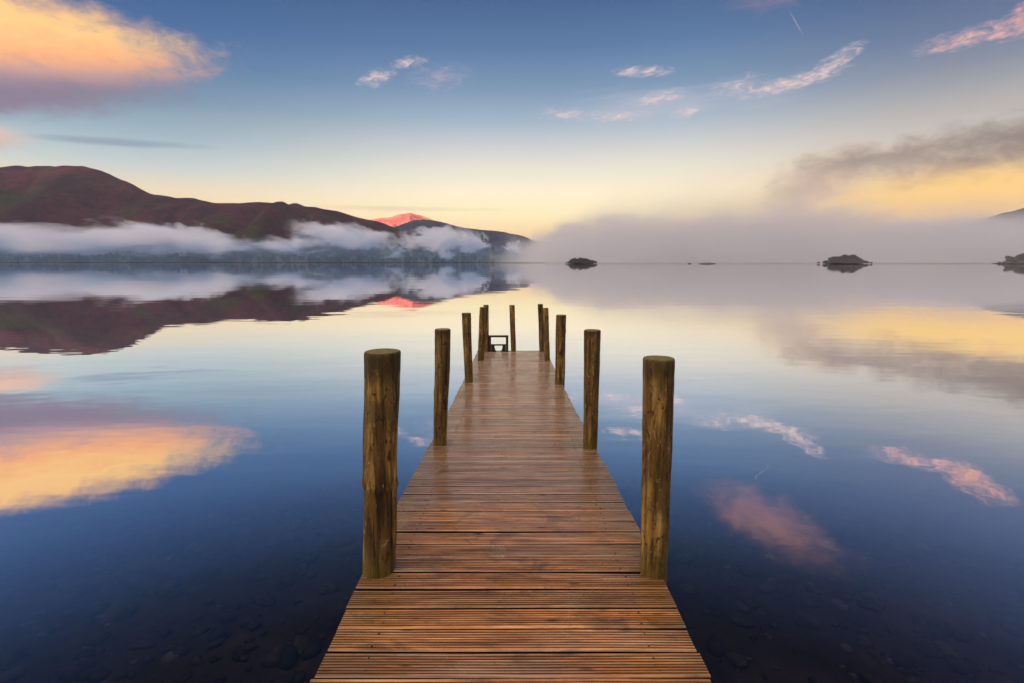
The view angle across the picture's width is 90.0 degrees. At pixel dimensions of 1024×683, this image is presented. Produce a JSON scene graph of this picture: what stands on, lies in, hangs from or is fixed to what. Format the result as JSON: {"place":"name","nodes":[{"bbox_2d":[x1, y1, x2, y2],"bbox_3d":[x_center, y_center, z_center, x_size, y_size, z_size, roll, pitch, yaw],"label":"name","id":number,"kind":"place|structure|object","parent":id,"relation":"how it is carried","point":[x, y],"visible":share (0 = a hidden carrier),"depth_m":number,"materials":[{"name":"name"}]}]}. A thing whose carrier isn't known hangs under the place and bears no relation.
{"place":"outdoors","nodes":[
{"label":"outdoors","id":0,"kind":"place"},
{"bbox_2d":[0,253,521,262],"bbox_3d":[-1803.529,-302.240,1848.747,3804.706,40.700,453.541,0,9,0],"label":"shore ground","id":1,"kind":"structure","parent":0,"point":[402,257],"depth_m":1724.29,"materials":[{"name":"grey"}]},
{"bbox_2d":[0,246,524,262],"bbox_3d":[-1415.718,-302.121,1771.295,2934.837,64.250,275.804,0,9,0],"label":"shore woodland","id":2,"kind":"object","parent":1,"relation":"on","point":[144,255],"visible":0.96,"depth_m":1725.73,"materials":[{"name":"grey plant"}]},
{"bbox_2d":[0,165,544,262],"bbox_3d":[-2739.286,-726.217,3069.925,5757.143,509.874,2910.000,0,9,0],"label":"fell hill","id":3,"kind":"structure","parent":0,"point":[66,207],"depth_m":2358.33,"materials":[{"name":"brown"}]},
{"bbox_2d":[372,213,561,246],"bbox_3d":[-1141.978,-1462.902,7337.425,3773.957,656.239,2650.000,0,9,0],"label":"fell hill","id":4,"kind":"structure","parent":0,"point":[396,220],"depth_m":6776.46,"materials":[{"name":"pink"}]},
{"bbox_2d":[0,262,1023,682],"bbox_3d":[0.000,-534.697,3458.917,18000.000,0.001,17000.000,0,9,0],"label":"lake water","id":5,"kind":"structure","parent":0,"point":[180,472],"depth_m":6.53,"materials":[{"name":"blue liquid"}]},
{"bbox_2d":[0,0,1023,259],"label":"sky","id":6,"kind":"structure","parent":0,"point":[792,129],"materials":[{"name":"blue"}]},
{"bbox_2d":[394,219,830,261],"bbox_3d":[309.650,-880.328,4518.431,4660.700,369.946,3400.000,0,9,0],"label":"fell hill","id":7,"kind":"structure","parent":0,"point":[438,234],"depth_m":3908.14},
{"bbox_2d":[825,263,862,263],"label":"island ground","id":8,"kind":"structure","parent":0,"point":[843,263],"depth_m":683.12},
{"bbox_2d":[836,256,846,262],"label":"broadleaf tree","id":9,"kind":"object","parent":8,"relation":"on","point":[841,259],"visible":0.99,"depth_m":683.48,"materials":[{"name":"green plant"}]},
{"bbox_2d":[840,254,851,262],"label":"broadleaf tree","id":10,"kind":"object","parent":8,"relation":"on","point":[845,256],"visible":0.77,"depth_m":686.25,"materials":[{"name":"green plant"}]},
{"bbox_2d":[847,254,859,262],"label":"broadleaf tree","id":11,"kind":"object","parent":8,"relation":"on","point":[854,258],"visible":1,"depth_m":683.16,"materials":[{"name":"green plant"}]},
{"bbox_2d":[801,208,1023,261],"bbox_3d":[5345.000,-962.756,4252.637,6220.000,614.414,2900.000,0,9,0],"label":"fell hill","id":12,"kind":"structure","parent":0,"point":[998,237],"depth_m":3758.70,"materials":[{"name":"grey"}]},
{"bbox_2d":[992,260,1023,263],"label":"shoreline","id":13,"kind":"structure","parent":0,"point":[1010,262],"depth_m":691.89,"materials":[{"name":"grey"}]},
{"bbox_2d":[1015,254,1023,260],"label":"broadleaf tree","id":14,"kind":"object","parent":13,"relation":"on","point":[1018,257],"visible":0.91,"depth_m":695.26,"materials":[{"name":"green plant"}]},
{"bbox_3d":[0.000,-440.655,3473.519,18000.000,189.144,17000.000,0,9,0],"label":"lake bed","id":15,"kind":"structure","parent":0,"visible":0},
{"bbox_2d":[310,304,710,682],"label":"jetty","id":16,"kind":"object","parent":15,"relation":"on","point":[505,540],"visible":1,"depth_m":2.70,"materials":[{"name":"brown wood"}]}
]}

